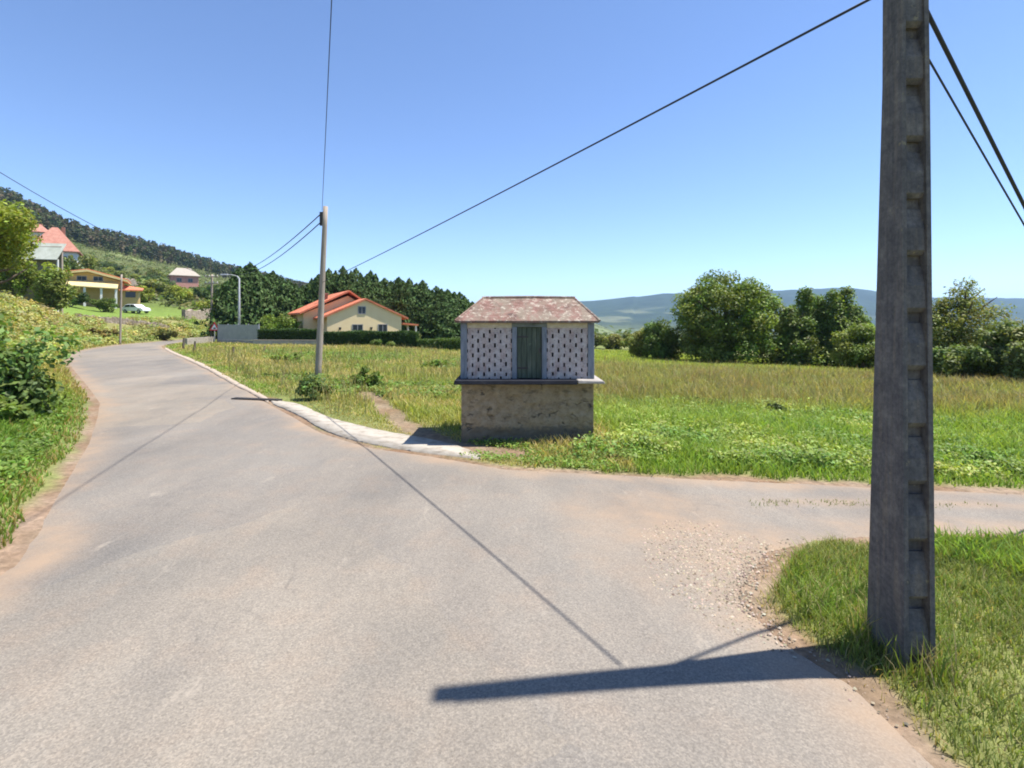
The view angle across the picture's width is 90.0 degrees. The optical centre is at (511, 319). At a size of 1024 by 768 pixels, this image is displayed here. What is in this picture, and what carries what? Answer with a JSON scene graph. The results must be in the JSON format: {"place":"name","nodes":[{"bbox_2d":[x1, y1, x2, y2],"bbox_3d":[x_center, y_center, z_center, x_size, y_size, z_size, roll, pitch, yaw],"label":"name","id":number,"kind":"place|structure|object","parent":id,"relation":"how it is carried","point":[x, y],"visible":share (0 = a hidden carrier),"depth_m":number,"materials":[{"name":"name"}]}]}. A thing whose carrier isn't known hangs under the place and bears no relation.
{"place":"outdoors","nodes":[
{"label":"outdoors","id":0,"kind":"place"},
{"bbox_2d":[271,401,479,458],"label":"pavement","id":1,"kind":"structure","parent":0,"point":[359,433],"depth_m":10.96,"materials":[{"name":"concrete"}]},
{"bbox_2d":[0,337,933,767],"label":"road","id":2,"kind":"structure","parent":0,"point":[206,571],"depth_m":4.22,"materials":[{"name":"asphalt"}]},
{"bbox_2d":[165,347,268,402],"bbox_3d":[-19.480,2.546,31.104,0.440,0.222,39.248,0,0,-39],"label":"pavement edge","id":3,"kind":"object","parent":2,"relation":"on","point":[231,381],"visible":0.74,"depth_m":22.59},
{"bbox_2d":[231,397,281,401],"bbox_3d":[-8.061,2.516,16.156,1.673,0.080,0.220,0,0,12],"label":"drain grate","id":4,"kind":"object","parent":2,"relation":"on","point":[259,399],"visible":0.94,"depth_m":16.15,"materials":[{"name":"metal"}]},
{"bbox_2d":[0,237,1023,767],"bbox_3d":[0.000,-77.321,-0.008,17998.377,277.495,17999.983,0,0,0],"label":"ground","id":5,"kind":"structure","parent":0,"point":[632,313],"depth_m":8.37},
{"bbox_2d":[0,308,19,349],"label":"shrub","id":6,"kind":"object","parent":5,"relation":"on","point":[3,331],"visible":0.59,"depth_m":14.25,"materials":[{"name":"green plant"}]},
{"bbox_2d":[0,394,34,421],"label":"shrub","id":7,"kind":"object","parent":5,"relation":"on","point":[13,410],"visible":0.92,"depth_m":10.67,"materials":[{"name":"green plant"}]},
{"bbox_2d":[0,199,45,283],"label":"broadleaf tree","id":8,"kind":"object","parent":5,"relation":"on","point":[16,224],"visible":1,"depth_m":26.80,"materials":[{"name":"green plant"}]},
{"bbox_2d":[0,251,58,298],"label":"shrub","id":9,"kind":"object","parent":5,"relation":"on","point":[22,282],"visible":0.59,"depth_m":56.49,"materials":[{"name":"green plant"}]},
{"bbox_2d":[0,243,65,312],"bbox_3d":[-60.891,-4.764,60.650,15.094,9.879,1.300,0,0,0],"label":"shed","id":10,"kind":"structure","parent":5,"relation":"on","point":[52,253],"depth_m":61.00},
{"bbox_2d":[28,224,47,241],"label":"house","id":11,"kind":"structure","parent":5,"relation":"on","point":[40,229],"depth_m":146.91,"materials":[{"name":"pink tile"}]},
{"bbox_2d":[0,380,79,491],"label":"bank weeds","id":12,"kind":"object","parent":5,"relation":"on","point":[15,453],"visible":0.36,"depth_m":9.30,"materials":[{"name":"green plant"}]},
{"bbox_2d":[0,323,82,413],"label":"shrub","id":13,"kind":"object","parent":5,"relation":"on","point":[19,384],"visible":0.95,"depth_m":11.96,"materials":[{"name":"green plant"}]},
{"bbox_2d":[28,267,79,310],"bbox_3d":[-51.118,-3.294,56.907,4.206,5.388,4.705,0,0,-23],"label":"shrub","id":14,"kind":"object","parent":5,"relation":"on","point":[54,291],"visible":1,"depth_m":56.27,"materials":[{"name":"green plant"}]},
{"bbox_2d":[33,227,82,262],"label":"house","id":15,"kind":"structure","parent":5,"relation":"on","point":[54,235],"depth_m":119.95,"materials":[{"name":"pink tile"}]},
{"bbox_2d":[63,254,73,270],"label":"hillside tree","id":16,"kind":"object","parent":5,"relation":"on","point":[71,257],"visible":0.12,"depth_m":106.92,"materials":[{"name":"green plant"}]},
{"bbox_2d":[0,296,142,548],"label":"bank grass","id":17,"kind":"structure","parent":5,"relation":"on","point":[63,376],"depth_m":10.01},
{"bbox_2d":[63,259,84,269],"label":"hillside tree","id":18,"kind":"object","parent":5,"relation":"on","point":[71,265],"visible":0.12,"depth_m":106.85,"materials":[{"name":"green plant"}]},
{"bbox_2d":[65,292,89,306],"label":"shrub","id":19,"kind":"object","parent":5,"relation":"on","point":[78,300],"visible":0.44,"depth_m":79.73,"materials":[{"name":"green plant"}]},
{"bbox_2d":[72,254,98,270],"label":"hillside tree","id":20,"kind":"object","parent":5,"relation":"on","point":[88,263],"visible":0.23,"depth_m":112.10,"materials":[{"name":"green plant"}]},
{"bbox_2d":[86,328,118,337],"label":"shrub","id":21,"kind":"object","parent":5,"relation":"on","point":[115,332],"visible":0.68,"depth_m":53.73,"materials":[{"name":"green plant"}]},
{"bbox_2d":[63,269,143,308],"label":"house","id":22,"kind":"structure","parent":5,"relation":"on","point":[95,285],"depth_m":88.59,"materials":[{"name":"paint"}]},
{"bbox_2d":[89,297,118,311],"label":"shrub","id":23,"kind":"object","parent":5,"relation":"on","point":[104,304],"visible":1,"depth_m":79.65,"materials":[{"name":"green plant"}]},
{"bbox_2d":[0,290,216,365],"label":"bank scrub","id":24,"kind":"object","parent":5,"relation":"on","point":[33,307],"visible":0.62,"depth_m":51.10,"materials":[{"name":"green plant"}]},
{"bbox_2d":[105,262,123,270],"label":"hillside tree","id":25,"kind":"object","parent":5,"relation":"on","point":[115,266],"visible":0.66,"depth_m":245.08,"materials":[{"name":"green plant"}]},
{"bbox_2d":[119,274,122,344],"bbox_3d":[-39.741,-0.867,52.000,0.341,7.533,0.199,0,0,0],"label":"utility pole","id":26,"kind":"object","parent":5,"relation":"on","point":[120,326],"visible":0.98,"depth_m":51.93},
{"bbox_2d":[113,270,128,277],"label":"hillside tree","id":27,"kind":"object","parent":5,"relation":"on","point":[119,274],"visible":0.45,"depth_m":207.72,"materials":[{"name":"green plant"}]},
{"bbox_2d":[75,313,169,328],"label":"stone wall","id":28,"kind":"structure","parent":5,"relation":"on","point":[115,320],"depth_m":63.97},
{"bbox_2d":[122,304,150,312],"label":"parked car","id":29,"kind":"object","parent":5,"relation":"on","point":[134,308],"visible":0.93,"depth_m":81.31,"materials":[{"name":"white paint"}]},
{"bbox_2d":[136,285,155,302],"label":"hillside tree","id":30,"kind":"object","parent":5,"relation":"on","point":[147,292],"visible":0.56,"depth_m":106.49,"materials":[{"name":"green plant"}]},
{"bbox_2d":[72,239,228,309],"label":"hillside undergrowth","id":31,"kind":"object","parent":5,"relation":"on","point":[175,301],"visible":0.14,"depth_m":304.71,"materials":[{"name":"green plant"}]},
{"bbox_2d":[136,277,170,293],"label":"hillside tree","id":32,"kind":"object","parent":5,"relation":"on","point":[160,284],"visible":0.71,"depth_m":129.70,"materials":[{"name":"green plant"}]},
{"bbox_2d":[0,186,307,287],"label":"pine wood","id":33,"kind":"object","parent":5,"relation":"on","point":[77,231],"visible":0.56,"depth_m":400.46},
{"bbox_2d":[142,328,177,339],"bbox_3d":[-42.412,1.787,62.061,4.486,1.559,1.914,0,0,8],"label":"shrub","id":34,"kind":"object","parent":5,"relation":"on","point":[164,334],"visible":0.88,"depth_m":61.49,"materials":[{"name":"green plant"}]},
{"bbox_2d":[165,285,192,297],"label":"hillside tree","id":35,"kind":"object","parent":5,"relation":"on","point":[176,288],"visible":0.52,"depth_m":123.35,"materials":[{"name":"green plant"}]},
{"bbox_2d":[170,289,193,304],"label":"hillside tree","id":36,"kind":"object","parent":5,"relation":"on","point":[184,293],"visible":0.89,"depth_m":108.34,"materials":[{"name":"green plant"}]},
{"bbox_2d":[167,268,200,287],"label":"house","id":37,"kind":"structure","parent":5,"relation":"on","point":[184,277],"depth_m":205.56,"materials":[{"name":"paint"}]},
{"bbox_2d":[181,309,209,319],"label":"stone wall","id":38,"kind":"structure","parent":5,"relation":"on","point":[197,314],"depth_m":78.86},
{"bbox_2d":[187,286,204,299],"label":"hillside tree","id":39,"kind":"object","parent":5,"relation":"on","point":[196,291],"visible":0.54,"depth_m":135.05,"materials":[{"name":"green plant"}]},
{"bbox_2d":[185,337,213,344],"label":"wall","id":40,"kind":"structure","parent":5,"relation":"on","point":[189,341],"depth_m":52.14,"materials":[{"name":"concrete"}]},
{"bbox_2d":[195,299,214,308],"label":"hillside tree","id":41,"kind":"object","parent":5,"relation":"on","point":[202,303],"visible":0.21,"depth_m":91.07,"materials":[{"name":"green plant"}]},
{"bbox_2d":[205,274,217,336],"bbox_3d":[-36.328,-1.313,61.995,1.600,8.419,0.309,0,0,0],"label":"utility pole","id":42,"kind":"object","parent":5,"relation":"on","point":[211,283],"visible":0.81,"depth_m":61.89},
{"bbox_2d":[0,172,206,275],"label":"overhead cable","id":43,"kind":"object","parent":42,"relation":"attached to","point":[93,225],"visible":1,"depth_m":49.15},
{"bbox_2d":[200,287,223,299],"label":"hillside tree","id":44,"kind":"object","parent":5,"relation":"on","point":[206,295],"visible":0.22,"depth_m":116.83,"materials":[{"name":"green plant"}]},
{"bbox_2d":[220,274,239,324],"bbox_3d":[-30.773,-1.125,55.952,2.146,7.856,0.280,0,0,-3],"label":"street lamp","id":45,"kind":"object","parent":5,"relation":"on","point":[238,296],"visible":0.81,"depth_m":55.91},
{"bbox_2d":[217,324,259,343],"bbox_3d":[-28.729,1.651,53.589,6.675,2.491,0.200,0,0,27],"label":"boundary fence","id":46,"kind":"object","parent":5,"relation":"on","point":[238,333],"visible":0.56,"depth_m":53.49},
{"bbox_2d":[193,261,287,338],"bbox_3d":[-33.610,-2.280,64.812,9.029,10.431,11.193,0,0,27],"label":"conifer","id":47,"kind":"object","parent":5,"relation":"on","point":[225,311],"visible":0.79,"depth_m":62.81,"materials":[{"name":"green plant"}]},
{"bbox_2d":[254,270,302,324],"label":"conifer","id":48,"kind":"object","parent":5,"relation":"on","point":[281,285],"visible":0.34,"depth_m":66.77,"materials":[{"name":"green plant"}]},
{"bbox_2d":[259,312,302,328],"bbox_3d":[-25.031,0.914,55.919,4.940,3.481,3.432,0,0,0],"label":"shrub","id":49,"kind":"object","parent":5,"relation":"on","point":[282,324],"visible":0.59,"depth_m":55.36,"materials":[{"name":"green plant"}]},
{"bbox_2d":[270,353,302,361],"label":"shrub","id":50,"kind":"object","parent":5,"relation":"on","point":[276,356],"visible":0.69,"depth_m":29.81,"materials":[{"name":"green plant"}]},
{"bbox_2d":[253,340,323,345],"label":"wall","id":51,"kind":"structure","parent":5,"relation":"on","point":[295,342],"depth_m":50.56,"materials":[{"name":"concrete"}]},
{"bbox_2d":[256,327,323,339],"bbox_3d":[-22.386,1.482,51.676,6.756,1.532,1.649,0,0,9],"label":"hedge","id":52,"kind":"object","parent":51,"relation":"on","point":[287,333],"visible":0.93,"depth_m":51.13,"materials":[{"name":"green plant"}]},
{"bbox_2d":[274,279,307,322],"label":"conifer","id":53,"kind":"object","parent":5,"relation":"on","point":[298,293],"visible":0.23,"depth_m":68.98,"materials":[{"name":"green plant"}]},
{"bbox_2d":[304,274,318,303],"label":"conifer","id":54,"kind":"object","parent":5,"relation":"on","point":[310,283],"visible":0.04,"depth_m":71.62,"materials":[{"name":"green plant"}]},
{"bbox_2d":[295,372,336,399],"bbox_3d":[-6.307,2.151,16.361,1.339,1.018,0.972,0,0,0],"label":"shrub","id":55,"kind":"object","parent":5,"relation":"on","point":[304,385],"visible":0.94,"depth_m":16.25,"materials":[{"name":"green plant"}]},
{"bbox_2d":[315,206,327,374],"bbox_3d":[-8.429,-1.020,22.600,0.601,7.998,0.298,0,0,0],"label":"utility pole","id":56,"kind":"object","parent":5,"relation":"on","point":[321,299],"visible":0.88,"depth_m":22.50,"materials":[{"name":"concrete"}]},
{"bbox_2d":[239,214,319,271],"bbox_3d":[-19.093,-4.907,39.300,0.049,0.863,39.719,0,0,-33],"label":"overhead cable","id":57,"kind":"object","parent":56,"relation":"attached to","point":[288,242],"visible":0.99,"depth_m":28.99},
{"bbox_2d":[245,223,319,273],"bbox_3d":[-19.063,-4.529,39.300,0.049,1.019,39.644,0,0,-33],"label":"overhead cable","id":58,"kind":"object","parent":56,"relation":"attached to","point":[289,248],"visible":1,"depth_m":28.53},
{"bbox_2d":[322,0,331,205],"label":"overhead cable","id":59,"kind":"object","parent":56,"relation":"attached to","point":[327,92],"visible":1,"depth_m":12.47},
{"bbox_2d":[324,0,869,281],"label":"overhead cable","id":60,"kind":"object","parent":56,"relation":"attached to","point":[781,45],"visible":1,"depth_m":5.72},
{"bbox_2d":[302,268,341,306],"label":"conifer","id":61,"kind":"object","parent":5,"relation":"on","point":[312,294],"visible":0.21,"depth_m":69.03,"materials":[{"name":"green plant"}]},
{"bbox_2d":[325,265,352,293],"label":"conifer","id":62,"kind":"object","parent":5,"relation":"on","point":[339,280],"visible":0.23,"depth_m":69.18,"materials":[{"name":"green plant"}]},
{"bbox_2d":[287,290,417,339],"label":"house","id":63,"kind":"structure","parent":5,"relation":"on","point":[348,310],"depth_m":55.67,"materials":[{"name":"paint"}]},
{"bbox_2d":[352,324,362,332],"bbox_3d":[-16.456,1.088,54.561,1.140,1.285,0.070,0,0,-30],"label":"window","id":64,"kind":"structure","parent":63,"relation":"in","point":[354,326],"depth_m":54.53,"materials":[{"name":"grey glass"}]},
{"bbox_2d":[358,306,365,313],"bbox_3d":[-16.066,-1.040,54.787,0.840,0.840,0.070,0,0,-30],"label":"window","id":65,"kind":"structure","parent":63,"relation":"in","point":[361,309],"depth_m":54.78,"materials":[{"name":"grey glass"}]},
{"bbox_2d":[378,324,387,331],"bbox_3d":[-14.117,1.088,55.911,1.040,1.285,0.070,0,0,-30],"label":"window","id":66,"kind":"structure","parent":63,"relation":"in","point":[381,327],"depth_m":55.95,"materials":[{"name":"grey glass"}]},
{"bbox_2d":[339,267,365,292],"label":"conifer","id":67,"kind":"object","parent":5,"relation":"on","point":[354,275],"visible":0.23,"depth_m":69.37,"materials":[{"name":"green plant"}]},
{"bbox_2d":[261,347,460,398],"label":"field weeds","id":68,"kind":"object","parent":5,"relation":"on","point":[454,388],"visible":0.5,"depth_m":20.73,"materials":[{"name":"green plant"}]},
{"bbox_2d":[350,365,384,388],"bbox_3d":[-5.378,2.204,19.284,1.277,0.995,1.010,0,0,0],"label":"shrub","id":69,"kind":"object","parent":5,"relation":"on","point":[369,379],"visible":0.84,"depth_m":19.07,"materials":[{"name":"green plant"}]},
{"bbox_2d":[353,269,386,303],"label":"conifer","id":70,"kind":"object","parent":5,"relation":"on","point":[370,280],"visible":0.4,"depth_m":68.34,"materials":[{"name":"green plant"}]},
{"bbox_2d":[323,330,419,347],"bbox_3d":[-13.459,1.812,49.341,9.177,1.841,1.844,0,0,1],"label":"hedge","id":71,"kind":"object","parent":5,"relation":"on","point":[399,338],"visible":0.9,"depth_m":48.71,"materials":[{"name":"green plant"}]},
{"bbox_2d":[368,278,393,309],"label":"conifer","id":72,"kind":"object","parent":5,"relation":"on","point":[384,291],"visible":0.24,"depth_m":68.84,"materials":[{"name":"green plant"}]},
{"bbox_2d":[379,277,403,309],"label":"conifer","id":73,"kind":"object","parent":5,"relation":"on","point":[397,283],"visible":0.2,"depth_m":69.59,"materials":[{"name":"green plant"}]},
{"bbox_2d":[388,277,423,336],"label":"conifer","id":74,"kind":"object","parent":5,"relation":"on","point":[404,296],"visible":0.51,"depth_m":66.43,"materials":[{"name":"green plant"}]},
{"bbox_2d":[405,279,434,338],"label":"conifer","id":75,"kind":"object","parent":5,"relation":"on","point":[423,292],"visible":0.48,"depth_m":66.62,"materials":[{"name":"green plant"}]},
{"bbox_2d":[411,286,457,338],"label":"conifer","id":76,"kind":"object","parent":5,"relation":"on","point":[437,293],"visible":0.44,"depth_m":66.15,"materials":[{"name":"green plant"}]},
{"bbox_2d":[421,359,449,367],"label":"shrub","id":77,"kind":"object","parent":5,"relation":"on","point":[438,362],"visible":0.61,"depth_m":27.96,"materials":[{"name":"green plant"}]},
{"bbox_2d":[416,337,460,350],"bbox_3d":[-6.236,2.396,49.551,6.008,1.459,2.075,0,0,-5],"label":"hedge","id":78,"kind":"object","parent":5,"relation":"on","point":[451,343],"visible":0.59,"depth_m":48.71,"materials":[{"name":"green plant"}]},
{"bbox_2d":[420,289,466,338],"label":"conifer","id":79,"kind":"object","parent":5,"relation":"on","point":[448,308],"visible":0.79,"depth_m":65.09,"materials":[{"name":"green plant"}]},
{"bbox_2d":[446,292,470,337],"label":"conifer","id":80,"kind":"object","parent":5,"relation":"on","point":[466,301],"visible":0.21,"depth_m":67.75,"materials":[{"name":"green plant"}]},
{"bbox_2d":[454,296,604,442],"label":"granary","id":81,"kind":"structure","parent":5,"relation":"on","point":[527,366],"depth_m":10.47,"materials":[{"name":"stone"}]},
{"bbox_2d":[517,327,540,377],"bbox_3d":[0.355,0.669,10.495,0.495,1.038,0.058,0,0,0],"label":"door","id":82,"kind":"structure","parent":81,"relation":"in","point":[528,338],"depth_m":10.49,"materials":[{"name":"wood"}]},
{"bbox_2d":[459,436,633,471],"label":"foot weeds","id":83,"kind":"object","parent":5,"relation":"on","point":[568,456],"visible":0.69,"depth_m":9.20,"materials":[{"name":"green plant"}]},
{"bbox_2d":[166,339,1023,577],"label":"field grass","id":84,"kind":"structure","parent":5,"relation":"on","point":[450,407],"depth_m":15.35,"materials":[{"name":"plant"}]},
{"bbox_2d":[594,332,604,347],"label":"shrub","id":85,"kind":"object","parent":5,"relation":"on","point":[596,336],"visible":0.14,"depth_m":82.91,"materials":[{"name":"green plant"}]},
{"bbox_2d":[186,341,1023,413],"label":"seeding grass","id":86,"kind":"structure","parent":5,"relation":"on","point":[306,368],"depth_m":23.61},
{"bbox_2d":[594,332,632,349],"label":"shrub","id":87,"kind":"object","parent":5,"relation":"on","point":[612,341],"visible":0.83,"depth_m":81.31,"materials":[{"name":"green plant"}]},
{"bbox_2d":[620,336,634,348],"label":"shrub","id":88,"kind":"object","parent":5,"relation":"on","point":[623,343],"visible":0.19,"depth_m":77.73,"materials":[{"name":"green plant"}]},
{"bbox_2d":[626,326,651,356],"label":"broadleaf tree","id":89,"kind":"object","parent":5,"relation":"on","point":[636,346],"visible":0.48,"depth_m":56.32,"materials":[{"name":"green plant"}]},
{"bbox_2d":[642,316,687,359],"bbox_3d":[16.172,2.078,54.358,4.897,4.971,5.327,0,0,44],"label":"broadleaf tree","id":90,"kind":"object","parent":5,"relation":"on","point":[661,341],"visible":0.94,"depth_m":53.16,"materials":[{"name":"green plant"}]},
{"bbox_2d":[439,456,1020,766],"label":"gravel","id":91,"kind":"structure","parent":5,"relation":"on","point":[741,580],"depth_m":5.17,"materials":[{"name":"gravel"}]},
{"bbox_2d":[670,269,790,363],"bbox_3d":[20.886,-0.300,49.726,10.036,9.798,10.639,0,0,-41],"label":"broadleaf tree","id":92,"kind":"object","parent":5,"relation":"on","point":[716,335],"visible":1,"depth_m":47.64,"materials":[{"name":"green plant"}]},
{"bbox_2d":[765,402,786,411],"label":"shrub","id":93,"kind":"object","parent":5,"relation":"on","point":[775,405],"visible":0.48,"depth_m":15.32,"materials":[{"name":"green plant"}]},
{"bbox_2d":[594,323,991,349],"bbox_3d":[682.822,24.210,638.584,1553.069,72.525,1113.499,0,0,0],"label":"valley woodland","id":94,"kind":"object","parent":5,"relation":"on","point":[617,332],"depth_m":108.80,"materials":[{"name":"green plant"}]},
{"bbox_2d":[569,386,1023,479],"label":"bracken","id":95,"kind":"object","parent":5,"relation":"on","point":[817,453],"visible":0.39,"depth_m":10.18,"materials":[{"name":"green plant"}]},
{"bbox_2d":[760,285,838,366],"bbox_3d":[27.529,0.691,47.844,6.739,8.041,6.088,0,0,-18],"label":"broadleaf tree","id":96,"kind":"object","parent":5,"relation":"on","point":[801,337],"visible":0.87,"depth_m":47.09,"materials":[{"name":"green plant"}]},
{"bbox_2d":[777,294,840,336],"bbox_3d":[30.585,1.108,50.981,9.307,7.630,6.175,0,0,0],"label":"broadleaf tree","id":97,"kind":"object","parent":5,"relation":"on","point":[799,311],"visible":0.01,"depth_m":50.40,"materials":[{"name":"green plant"}]},
{"bbox_2d":[814,285,873,367],"bbox_3d":[30.696,0.786,46.805,6.506,7.984,5.621,0,0,-38],"label":"broadleaf tree","id":98,"kind":"object","parent":5,"relation":"on","point":[848,316],"visible":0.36,"depth_m":46.66,"materials":[{"name":"green plant"}]},
{"bbox_2d":[829,322,874,369],"bbox_3d":[29.030,2.366,42.466,5.048,4.326,3.754,0,0,-31],"label":"broadleaf tree","id":99,"kind":"object","parent":5,"relation":"on","point":[860,352],"visible":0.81,"depth_m":42.23,"materials":[{"name":"green plant"}]},
{"bbox_2d":[867,0,935,670],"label":"concrete pole","id":100,"kind":"object","parent":5,"relation":"on","point":[901,585],"visible":0.91,"depth_m":3.81,"materials":[{"name":"concrete"}]},
{"bbox_2d":[929,10,1023,208],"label":"overhead cable","id":101,"kind":"object","parent":100,"relation":"attached to","point":[934,26],"visible":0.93,"depth_m":4.53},
{"bbox_2d":[930,60,1023,225],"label":"overhead cable","id":102,"kind":"object","parent":100,"relation":"attached to","point":[970,132],"visible":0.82,"depth_m":4.58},
{"bbox_2d":[933,340,1016,377],"bbox_3d":[29.330,2.741,32.910,5.339,2.953,4.407,0,0,0],"label":"broadleaf tree","id":103,"kind":"object","parent":5,"relation":"on","point":[952,360],"visible":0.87,"depth_m":32.17,"materials":[{"name":"green plant"}]},
{"bbox_2d":[932,275,1022,374],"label":"feathery tree","id":104,"kind":"object","parent":5,"relation":"on","point":[959,332],"visible":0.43,"depth_m":35.98,"materials":[{"name":"green plant"}]},
{"bbox_2d":[963,318,1023,381],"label":"broadleaf tree","id":105,"kind":"object","parent":5,"relation":"on","point":[1008,334],"visible":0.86,"depth_m":31.25,"materials":[{"name":"green plant"}]},
{"bbox_2d":[0,0,1023,302],"label":"sky","id":106,"kind":"structure","parent":0,"point":[195,126],"materials":[{"name":"blue"}]},
{"bbox_2d":[518,470,1023,552],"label":"side road","id":107,"kind":"structure","parent":0,"point":[726,505],"depth_m":7.23,"materials":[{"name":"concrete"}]},
{"bbox_2d":[748,498,996,507],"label":"track tufts","id":108,"kind":"object","parent":107,"relation":"on","point":[836,502],"visible":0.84,"depth_m":7.43,"materials":[{"name":"green plant"}]},
{"bbox_2d":[756,531,1023,767],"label":"lane grass","id":109,"kind":"structure","parent":0,"point":[862,631],"depth_m":4.22,"materials":[{"name":"plant"}]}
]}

